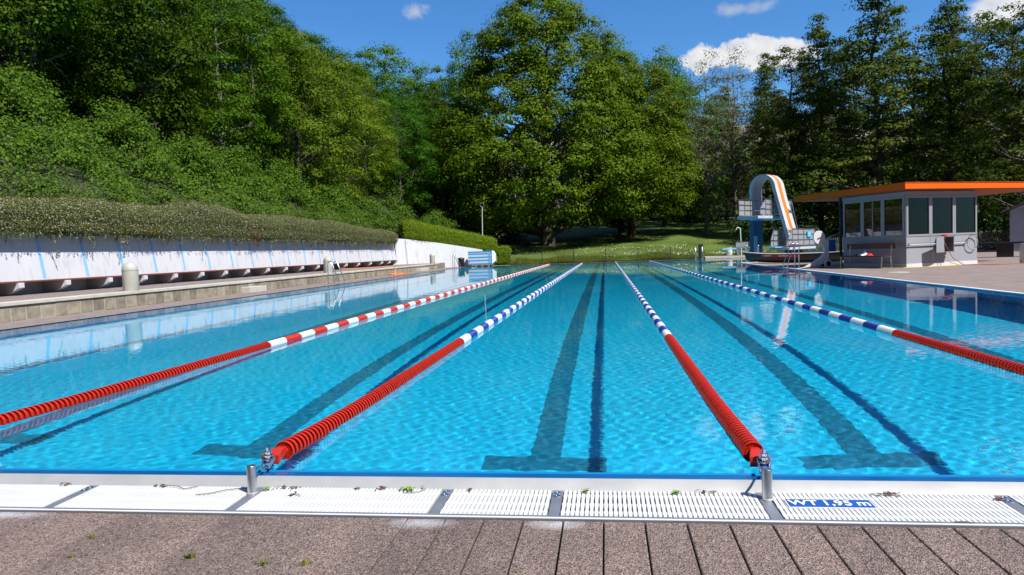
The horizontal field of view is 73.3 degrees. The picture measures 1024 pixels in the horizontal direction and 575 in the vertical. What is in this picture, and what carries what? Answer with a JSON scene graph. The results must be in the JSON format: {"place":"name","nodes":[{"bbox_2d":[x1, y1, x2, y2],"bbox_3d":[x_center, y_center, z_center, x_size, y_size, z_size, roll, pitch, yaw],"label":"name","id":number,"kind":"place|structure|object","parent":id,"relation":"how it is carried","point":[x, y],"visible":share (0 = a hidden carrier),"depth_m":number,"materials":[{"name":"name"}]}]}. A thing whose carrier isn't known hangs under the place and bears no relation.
{"place":"outdoors","nodes":[
{"label":"outdoors","id":0,"kind":"place"},
{"bbox_2d":[0,263,444,301],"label":"deck","id":1,"kind":"structure","parent":0,"point":[69,293],"depth_m":22.25,"materials":[{"name":"concrete"}]},
{"bbox_2d":[0,235,397,294],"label":"retaining wall","id":2,"kind":"structure","parent":1,"relation":"on","point":[38,258],"depth_m":24.55,"materials":[{"name":"white paint"}]},
{"bbox_2d":[0,260,397,295],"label":"bench","id":3,"kind":"object","parent":2,"relation":"attached to","point":[9,288],"depth_m":25.03,"materials":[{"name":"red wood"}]},
{"bbox_2d":[0,195,398,256],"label":"cotoneaster hedge","id":4,"kind":"object","parent":2,"relation":"on","point":[47,216],"visible":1,"depth_m":25.00,"materials":[{"name":"green plant"}]},
{"bbox_2d":[0,267,461,329],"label":"deck","id":5,"kind":"structure","parent":0,"point":[29,322],"depth_m":18.31,"materials":[{"name":"concrete"}]},
{"bbox_2d":[0,263,438,322],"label":"wall","id":6,"kind":"structure","parent":5,"relation":"on","point":[12,311],"depth_m":19.25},
{"bbox_2d":[121,262,139,290],"bbox_3d":[-10.285,-0.298,18.543,0.416,0.770,0.416,-2,3,8],"label":"bollard light","id":7,"kind":"object","parent":6,"relation":"on","point":[130,276],"visible":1,"depth_m":18.39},
{"bbox_2d":[0,60,504,240],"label":"hillside","id":8,"kind":"structure","parent":0,"point":[80,179],"depth_m":34.49,"materials":[{"name":"plant"}]},
{"bbox_2d":[0,0,130,110],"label":"woodland tree","id":9,"kind":"object","parent":8,"relation":"on","point":[41,43],"visible":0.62,"depth_m":32.39,"materials":[{"name":"green plant"}]},
{"bbox_2d":[0,0,150,127],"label":"woodland tree","id":10,"kind":"object","parent":8,"relation":"on","point":[72,93],"visible":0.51,"depth_m":35.14,"materials":[{"name":"green plant"}]},
{"bbox_2d":[0,0,190,140],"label":"woodland tree","id":11,"kind":"object","parent":8,"relation":"on","point":[154,6],"visible":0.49,"depth_m":37.53,"materials":[{"name":"green plant"}]},
{"bbox_2d":[36,0,230,155],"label":"woodland tree","id":12,"kind":"object","parent":8,"relation":"on","point":[194,58],"visible":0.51,"depth_m":38.77,"materials":[{"name":"green plant"}]},
{"bbox_2d":[38,0,229,129],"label":"woodland tree","id":13,"kind":"object","parent":8,"relation":"on","point":[145,62],"visible":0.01,"depth_m":51.02,"materials":[{"name":"green plant"}]},
{"bbox_2d":[155,69,215,172],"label":"woodland tree","id":14,"kind":"object","parent":8,"relation":"on","point":[199,133],"visible":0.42,"depth_m":41.53,"materials":[{"name":"green plant"}]},
{"bbox_2d":[137,0,254,139],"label":"woodland tree","id":15,"kind":"object","parent":8,"relation":"on","point":[226,64],"visible":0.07,"depth_m":54.37,"materials":[{"name":"green plant"}]},
{"bbox_2d":[140,0,294,176],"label":"woodland tree","id":16,"kind":"object","parent":8,"relation":"on","point":[219,124],"visible":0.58,"depth_m":43.69,"materials":[{"name":"green plant"}]},
{"bbox_2d":[0,165,457,238],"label":"weeds","id":17,"kind":"object","parent":8,"relation":"on","point":[120,198],"visible":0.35,"depth_m":26.65,"materials":[{"name":"green plant"}]},
{"bbox_2d":[0,62,458,232],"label":"bramble thicket","id":18,"kind":"object","parent":8,"relation":"on","point":[161,158],"visible":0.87,"depth_m":33.24,"materials":[{"name":"green plant"}]},
{"bbox_2d":[156,0,310,144],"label":"woodland tree","id":19,"kind":"object","parent":8,"relation":"on","point":[278,12],"visible":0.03,"depth_m":64.90,"materials":[{"name":"green plant"}]},
{"bbox_2d":[199,0,298,142],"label":"woodland tree","id":20,"kind":"object","parent":8,"relation":"on","point":[273,24],"visible":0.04,"depth_m":60.48,"materials":[{"name":"green plant"}]},
{"bbox_2d":[186,0,320,189],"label":"woodland tree","id":21,"kind":"object","parent":8,"relation":"on","point":[289,117],"visible":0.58,"depth_m":46.76,"materials":[{"name":"green plant"}]},
{"bbox_2d":[225,23,370,204],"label":"woodland tree","id":22,"kind":"object","parent":8,"relation":"on","point":[312,95],"visible":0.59,"depth_m":50.17,"materials":[{"name":"green plant"}]},
{"bbox_2d":[265,39,353,168],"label":"woodland tree","id":23,"kind":"object","parent":8,"relation":"on","point":[304,153],"visible":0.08,"depth_m":62.79,"materials":[{"name":"green plant"}]},
{"bbox_2d":[280,30,341,157],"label":"woodland tree","id":24,"kind":"object","parent":8,"relation":"on","point":[317,41],"visible":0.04,"depth_m":73.22,"materials":[{"name":"green plant"}]},
{"bbox_2d":[287,31,377,161],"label":"woodland tree","id":25,"kind":"object","parent":8,"relation":"on","point":[359,55],"visible":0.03,"depth_m":76.54,"materials":[{"name":"green plant"}]},
{"bbox_2d":[275,54,401,202],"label":"woodland tree","id":26,"kind":"object","parent":8,"relation":"on","point":[358,173],"visible":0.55,"depth_m":54.36,"materials":[{"name":"green plant"}]},
{"bbox_2d":[322,75,404,197],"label":"woodland tree","id":27,"kind":"object","parent":8,"relation":"on","point":[382,104],"visible":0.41,"depth_m":59.71,"materials":[{"name":"green plant"}]},
{"bbox_2d":[348,81,439,196],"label":"woodland tree","id":28,"kind":"object","parent":8,"relation":"on","point":[388,90],"visible":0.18,"depth_m":72.60,"materials":[{"name":"green plant"}]},
{"bbox_2d":[353,94,442,212],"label":"woodland tree","id":29,"kind":"object","parent":8,"relation":"on","point":[418,132],"visible":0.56,"depth_m":64.43,"materials":[{"name":"green plant"}]},
{"bbox_2d":[353,40,448,179],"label":"woodland tree","id":30,"kind":"object","parent":8,"relation":"on","point":[386,50],"visible":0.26,"depth_m":86.72,"materials":[{"name":"green plant"}]},
{"bbox_2d":[382,77,435,180],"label":"woodland tree","id":31,"kind":"object","parent":8,"relation":"on","point":[409,88],"visible":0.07,"depth_m":84.00,"materials":[{"name":"green plant"}]},
{"bbox_2d":[406,76,460,194],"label":"woodland tree","id":32,"kind":"object","parent":8,"relation":"on","point":[428,90],"visible":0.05,"depth_m":88.15,"materials":[{"name":"green plant"}]},
{"bbox_2d":[398,111,478,221],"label":"woodland tree","id":33,"kind":"object","parent":8,"relation":"on","point":[441,198],"visible":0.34,"depth_m":70.08,"materials":[{"name":"green plant"}]},
{"bbox_2d":[395,77,501,207],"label":"woodland tree","id":34,"kind":"object","parent":8,"relation":"on","point":[438,102],"visible":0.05,"depth_m":82.21,"materials":[{"name":"green plant"}]},
{"bbox_2d":[437,28,498,231],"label":"slender tree","id":35,"kind":"object","parent":8,"relation":"on","point":[449,90],"visible":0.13,"depth_m":76.58,"materials":[{"name":"green plant"}]},
{"bbox_2d":[0,258,1023,474],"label":"pool water","id":36,"kind":"structure","parent":0,"point":[579,369],"depth_m":6.01,"materials":[{"name":"liquid"}]},
{"bbox_2d":[0,263,550,424],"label":"lane rope","id":37,"kind":"object","parent":36,"relation":"on","point":[41,408],"visible":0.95,"depth_m":6.86,"materials":[{"name":"red plastic"}]},
{"bbox_2d":[261,262,582,468],"bbox_3d":[2.079,-0.507,28.374,0.114,0.103,50.100,-2,3,8],"label":"lane rope","id":38,"kind":"object","parent":36,"relation":"on","point":[292,445],"visible":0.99,"depth_m":5.09,"materials":[{"name":"red plastic"}]},
{"bbox_2d":[615,261,770,466],"bbox_3d":[4.554,-0.580,28.034,0.114,0.103,50.100,-2,3,8],"label":"lane rope","id":39,"kind":"object","parent":36,"relation":"on","point":[746,443],"visible":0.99,"depth_m":4.66,"materials":[{"name":"red plastic"}]},
{"bbox_2d":[648,260,1023,375],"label":"lane rope","id":40,"kind":"object","parent":36,"relation":"on","point":[999,363],"visible":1,"depth_m":7.47,"materials":[{"name":"red plastic"}]},
{"bbox_2d":[0,512,1023,574],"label":"paved deck","id":41,"kind":"structure","parent":0,"point":[40,543],"depth_m":2.62,"materials":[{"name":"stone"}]},
{"bbox_2d":[88,517,651,574],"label":"paving joints","id":42,"kind":"object","parent":41,"relation":"on","point":[369,519],"visible":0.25,"depth_m":2.66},
{"bbox_2d":[0,258,1023,476],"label":"pool wall","id":43,"kind":"structure","parent":0,"point":[528,472],"depth_m":3.46,"materials":[{"name":"tile"}]},
{"bbox_2d":[0,469,1023,481],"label":"wet rim","id":44,"kind":"object","parent":43,"relation":"on","point":[752,477],"visible":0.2,"depth_m":3.36,"materials":[{"name":"concrete"}]},
{"bbox_2d":[121,0,1023,140],"label":"sky","id":45,"kind":"structure","parent":0,"point":[424,29],"materials":[{"name":"blue"}]},
{"bbox_2d":[447,257,744,267],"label":"edge","id":46,"kind":"object","parent":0,"point":[594,262],"depth_m":53.39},
{"bbox_2d":[394,238,482,267],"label":"end wall","id":47,"kind":"structure","parent":46,"relation":"on","point":[408,251],"depth_m":54.63,"materials":[{"name":"paint"}]},
{"bbox_2d":[400,218,497,252],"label":"hornbeam hedge","id":48,"kind":"object","parent":47,"relation":"on","point":[413,229],"visible":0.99,"depth_m":55.55,"materials":[{"name":"green plant"}]},
{"bbox_2d":[509,246,698,264],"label":"wire fence","id":49,"kind":"object","parent":46,"relation":"on","point":[637,250],"visible":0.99,"depth_m":53.71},
{"bbox_2d":[510,251,698,264],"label":"tall grass","id":50,"kind":"structure","parent":0,"point":[645,256],"depth_m":55.22,"materials":[{"name":"plant"}]},
{"bbox_2d":[467,214,1000,266],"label":"meadow","id":51,"kind":"structure","parent":0,"point":[681,230],"depth_m":70.56,"materials":[{"name":"green plant"}]},
{"bbox_2d":[438,117,555,244],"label":"bushy tree","id":52,"kind":"object","parent":51,"relation":"on","point":[510,171],"visible":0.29,"depth_m":72.25,"materials":[{"name":"green plant"}]},
{"bbox_2d":[496,245,511,264],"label":"clipped shrub","id":53,"kind":"object","parent":51,"relation":"on","point":[503,251],"visible":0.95,"depth_m":55.80,"materials":[{"name":"green plant"}]},
{"bbox_2d":[424,0,671,245],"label":"oak tree","id":54,"kind":"object","parent":51,"relation":"on","point":[542,102],"visible":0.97,"depth_m":63.67,"materials":[{"name":"green plant"}]},
{"bbox_2d":[552,34,683,231],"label":"maple tree","id":55,"kind":"object","parent":51,"relation":"on","point":[659,125],"visible":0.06,"depth_m":77.93,"materials":[{"name":"green plant"}]},
{"bbox_2d":[551,59,716,236],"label":"oak tree","id":56,"kind":"object","parent":51,"relation":"on","point":[674,140],"visible":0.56,"depth_m":69.22,"materials":[{"name":"green plant"}]},
{"bbox_2d":[637,41,721,226],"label":"maple tree","id":57,"kind":"object","parent":51,"relation":"on","point":[681,77],"visible":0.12,"depth_m":82.60,"materials":[{"name":"green plant"}]},
{"bbox_2d":[383,118,1023,248],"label":"undergrowth","id":58,"kind":"object","parent":51,"relation":"on","point":[997,225],"visible":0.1,"depth_m":62.63,"materials":[{"name":"green plant"}]},
{"bbox_2d":[654,73,755,222],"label":"bushy tree","id":59,"kind":"object","parent":51,"relation":"on","point":[714,132],"visible":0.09,"depth_m":85.25,"materials":[{"name":"green plant"}]},
{"bbox_2d":[662,48,754,233],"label":"sparse tree","id":60,"kind":"object","parent":51,"relation":"on","point":[706,201],"visible":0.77,"depth_m":72.06,"materials":[{"name":"green plant"}]},
{"bbox_2d":[698,85,752,219],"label":"alder tree","id":61,"kind":"object","parent":51,"relation":"on","point":[724,131],"visible":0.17,"depth_m":88.94,"materials":[{"name":"green plant"}]},
{"bbox_2d":[697,43,772,230],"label":"sparse tree","id":62,"kind":"object","parent":51,"relation":"on","point":[733,149],"visible":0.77,"depth_m":73.66,"materials":[{"name":"green plant"}]},
{"bbox_2d":[720,52,810,226],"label":"alder tree","id":63,"kind":"object","parent":51,"relation":"on","point":[761,81],"visible":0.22,"depth_m":75.87,"materials":[{"name":"green plant"}]},
{"bbox_2d":[745,44,841,219],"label":"alder tree","id":64,"kind":"object","parent":51,"relation":"on","point":[774,120],"visible":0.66,"depth_m":66.86,"materials":[{"name":"green plant"}]},
{"bbox_2d":[758,12,887,231],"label":"alder tree","id":65,"kind":"object","parent":51,"relation":"on","point":[818,34],"visible":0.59,"depth_m":62.69,"materials":[{"name":"green plant"}]},
{"bbox_2d":[789,38,905,214],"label":"alder tree","id":66,"kind":"object","parent":51,"relation":"on","point":[867,98],"visible":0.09,"depth_m":72.92,"materials":[{"name":"green plant"}]},
{"bbox_2d":[791,0,975,210],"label":"alder tree","id":67,"kind":"object","parent":51,"relation":"on","point":[887,69],"visible":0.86,"depth_m":57.90,"materials":[{"name":"green plant"}]},
{"bbox_2d":[844,25,974,182],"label":"alder tree","id":68,"kind":"object","parent":51,"relation":"on","point":[901,82],"visible":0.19,"depth_m":63.28,"materials":[{"name":"green plant"}]},
{"bbox_2d":[884,0,1023,209],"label":"alder tree","id":69,"kind":"object","parent":51,"relation":"on","point":[944,19],"visible":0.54,"depth_m":55.42,"materials":[{"name":"green plant"}]},
{"bbox_2d":[912,9,1023,211],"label":"alder tree","id":70,"kind":"object","parent":51,"relation":"on","point":[973,33],"visible":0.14,"depth_m":62.29,"materials":[{"name":"green plant"}]},
{"bbox_2d":[914,1,1023,237],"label":"alder tree","id":71,"kind":"object","parent":51,"relation":"on","point":[1003,26],"visible":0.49,"depth_m":52.00,"materials":[{"name":"green plant"}]},
{"bbox_2d":[750,251,1023,294],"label":"deck","id":72,"kind":"structure","parent":0,"point":[1001,274],"depth_m":20.49,"materials":[{"name":"concrete"}]},
{"bbox_2d":[737,174,818,252],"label":"diving tower","id":73,"kind":"structure","parent":72,"relation":"on","point":[755,210],"depth_m":41.14,"materials":[{"name":"white concrete"}]},
{"bbox_2d":[744,251,843,262],"bbox_3d":[14.575,-1.577,34.651,5.715,0.607,1.016,0,4,36],"label":"plinth","id":74,"kind":"object","parent":72,"relation":"on","point":[776,257],"visible":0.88,"depth_m":34.69,"materials":[{"name":"brown concrete"}]},
{"bbox_2d":[797,231,840,268],"bbox_3d":[12.097,-1.502,27.106,2.002,1.465,0.408,-3,3,-12],"label":"pool lift","id":75,"kind":"object","parent":72,"relation":"on","point":[823,260],"visible":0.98,"depth_m":27.09,"materials":[{"name":"white paint"}]},
{"bbox_2d":[836,243,895,268],"bbox_3d":[13.139,-1.177,25.584,0.545,0.901,2.300,-3,3,-18],"label":"slatted bench","id":76,"kind":"object","parent":72,"relation":"on","point":[874,246],"visible":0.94,"depth_m":25.41,"materials":[{"name":"brown wood"}]},
{"bbox_2d":[743,263,1023,294],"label":"pool coping","id":77,"kind":"object","parent":72,"relation":"on","point":[906,280],"visible":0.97,"depth_m":16.35,"materials":[{"name":"white paint"}]},
{"bbox_2d":[777,231,1009,252],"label":"picket fence","id":78,"kind":"object","parent":72,"relation":"on","point":[820,249],"visible":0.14,"depth_m":44.09,"materials":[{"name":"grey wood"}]},
{"bbox_2d":[792,182,1023,266],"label":"lifeguard kiosk","id":79,"kind":"object","parent":72,"relation":"on","point":[902,215],"visible":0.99,"depth_m":25.34,"materials":[{"name":"white paint"}]},
{"bbox_2d":[843,200,861,238],"bbox_3d":[13.339,-2.636,26.901,0.085,1.460,0.945,-3,3,-18],"label":"window","id":80,"kind":"structure","parent":79,"relation":"in","point":[852,211],"depth_m":26.93,"materials":[{"name":"clear glass"}]},
{"bbox_2d":[862,198,882,237],"bbox_3d":[13.636,-2.600,26.002,0.085,1.460,0.945,-3,3,-18],"label":"window","id":81,"kind":"structure","parent":79,"relation":"in","point":[872,208],"depth_m":26.01,"materials":[{"name":"clear glass"}]},
{"bbox_2d":[882,196,904,237],"bbox_3d":[13.934,-2.564,25.106,0.085,1.460,0.947,-3,3,-18],"label":"window","id":82,"kind":"structure","parent":79,"relation":"in","point":[893,208],"depth_m":25.11,"materials":[{"name":"clear glass"}]},
{"bbox_2d":[906,195,930,236],"bbox_3d":[14.616,-2.572,24.780,1.130,1.460,0.085,-3,3,-18],"label":"window","id":83,"kind":"structure","parent":79,"relation":"in","point":[918,208],"depth_m":24.78,"materials":[{"name":"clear glass"}]},
{"bbox_2d":[931,195,953,235],"bbox_3d":[15.694,-2.630,25.134,1.138,1.460,0.085,-3,3,-18],"label":"window","id":84,"kind":"structure","parent":79,"relation":"in","point":[942,206],"depth_m":25.14,"materials":[{"name":"grey glass"}]},
{"bbox_2d":[936,234,953,252],"bbox_3d":[15.530,-1.598,24.895,1.033,0.646,0.351,-3,3,-24],"label":"cable cabinet","id":85,"kind":"object","parent":79,"relation":"attached to","point":[942,240],"visible":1,"depth_m":24.87,"materials":[{"name":"metal"}]},
{"bbox_2d":[954,195,976,234],"bbox_3d":[16.771,-2.688,25.487,1.128,1.460,0.085,-3,3,-18],"label":"window","id":86,"kind":"structure","parent":79,"relation":"in","point":[965,206],"depth_m":25.50,"materials":[{"name":"grey glass"}]},
{"bbox_2d":[978,241,1023,256],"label":"railing","id":87,"kind":"object","parent":72,"relation":"on","point":[1004,249],"visible":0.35,"depth_m":31.71,"materials":[{"name":"metal"}]},
{"bbox_2d":[1000,202,1023,250],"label":"garden shed","id":88,"kind":"structure","parent":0,"point":[1017,222],"depth_m":40.77,"materials":[{"name":"paint"}]},
{"label":"ground","id":89,"kind":"structure","parent":0,"visible":0},
{"bbox_2d":[951,4,1023,220],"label":"alder tree","id":90,"kind":"object","parent":89,"relation":"on","point":[1001,98],"visible":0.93,"depth_m":46.45,"materials":[{"name":"green plant"}]},
{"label":"overflow channel","id":91,"kind":"structure","parent":0,"visible":0},
{"bbox_2d":[0,484,88,506],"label":"gutter grate","id":92,"kind":"object","parent":91,"relation":"on","point":[24,495],"visible":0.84,"depth_m":3.45,"materials":[{"name":"plastic"}]},
{"bbox_2d":[55,485,247,509],"bbox_3d":[-1.720,1.035,3.336,0.864,0.038,0.317,-2,3,8],"label":"gutter grate","id":93,"kind":"object","parent":91,"relation":"on","point":[139,497],"visible":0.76,"depth_m":3.32,"materials":[{"name":"plastic"}]},
{"bbox_2d":[226,487,265,509],"bbox_3d":[-1.264,1.038,3.274,0.048,0.066,0.317,-2,3,8],"label":"cross strip","id":94,"kind":"object","parent":91,"relation":"on","point":[241,502],"visible":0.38,"depth_m":3.25,"materials":[{"name":"metal"}]},
{"bbox_2d":[246,464,257,494],"bbox_3d":[-1.265,0.982,3.352,0.054,0.236,0.054,-2,3,8],"label":"rope post","id":95,"kind":"object","parent":94,"relation":"on","point":[251,479],"visible":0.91,"depth_m":3.33,"materials":[{"name":"metal"}]},
{"bbox_2d":[256,447,275,469],"bbox_3d":[-1.260,0.906,3.494,0.064,0.122,0.308,-2,3,-7],"label":"rope tensioner","id":96,"kind":"object","parent":95,"relation":"attached to","point":[268,459],"visible":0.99,"depth_m":3.60,"materials":[{"name":"metal"}]},
{"bbox_2d":[237,487,441,512],"bbox_3d":[-0.795,1.008,3.208,0.892,0.038,0.317,-2,3,8],"label":"gutter grate","id":97,"kind":"object","parent":91,"relation":"on","point":[374,500],"visible":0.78,"depth_m":3.20,"materials":[{"name":"plastic"}]},
{"bbox_2d":[428,489,452,513],"bbox_3d":[-0.325,1.007,3.145,0.048,0.072,0.317,-2,3,8],"label":"cross strip","id":98,"kind":"object","parent":91,"relation":"on","point":[440,502],"visible":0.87,"depth_m":3.14,"materials":[{"name":"metal"}]},
{"bbox_2d":[440,489,551,514],"bbox_3d":[-0.065,0.986,3.108,0.471,0.038,0.317,-2,3,8],"label":"gutter grate","id":99,"kind":"object","parent":91,"relation":"on","point":[494,501],"visible":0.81,"depth_m":3.10,"materials":[{"name":"plastic"}]},
{"bbox_2d":[0,473,1023,514],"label":"overflow lip","id":100,"kind":"object","parent":91,"relation":"attached to","point":[781,486],"visible":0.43,"depth_m":3.27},
{"bbox_2d":[0,507,1023,529],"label":"edge strip","id":101,"kind":"object","parent":91,"relation":"attached to","point":[657,521],"visible":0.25,"depth_m":2.88,"materials":[{"name":"metal"}]},
{"bbox_2d":[0,508,1023,526],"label":"edge trim","id":102,"kind":"structure","parent":101,"relation":"on","point":[1022,525],"depth_m":2.87,"materials":[{"name":"white plastic steel"}]},
{"bbox_2d":[548,491,562,514],"bbox_3d":[0.197,0.992,3.073,0.048,0.072,0.317,-2,3,8],"label":"cross strip","id":103,"kind":"object","parent":91,"relation":"on","point":[555,508],"visible":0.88,"depth_m":3.07,"materials":[{"name":"metal"}]},
{"bbox_2d":[561,490,769,518],"bbox_3d":[0.649,0.965,3.010,0.859,0.038,0.317,-2,3,8],"label":"gutter grate","id":104,"kind":"object","parent":91,"relation":"on","point":[724,505],"visible":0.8,"depth_m":3.00,"materials":[{"name":"plastic"}]},
{"bbox_2d":[756,493,782,518],"bbox_3d":[1.103,0.968,2.948,0.048,0.066,0.317,-2,3,8],"label":"cross strip","id":105,"kind":"object","parent":91,"relation":"on","point":[771,510],"visible":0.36,"depth_m":2.92,"materials":[{"name":"metal"}]},
{"bbox_2d":[761,467,773,501],"bbox_3d":[1.122,0.912,3.024,0.054,0.236,0.054,-2,3,8],"label":"rope post","id":106,"kind":"object","parent":105,"relation":"on","point":[767,484],"visible":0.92,"depth_m":3.00,"materials":[{"name":"metal"}]},
{"bbox_2d":[773,493,1023,522],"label":"gutter grate","id":107,"kind":"object","parent":91,"relation":"on","point":[943,507],"visible":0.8,"depth_m":2.85,"materials":[{"name":"plastic"}]},
{"bbox_2d":[784,499,877,508],"bbox_3d":[1.354,0.920,2.932,0.352,0.006,0.096,-2,3,8],"label":"depth sign","id":108,"kind":"object","parent":107,"relation":"on","point":[826,503],"visible":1,"depth_m":2.92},
{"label":"pallet","id":109,"kind":"object","parent":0,"visible":0},
{"bbox_2d":[468,250,495,264],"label":"striped locker","id":110,"kind":"object","parent":109,"relation":"on","point":[481,257],"visible":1,"depth_m":54.92,"materials":[{"name":"white paint"}]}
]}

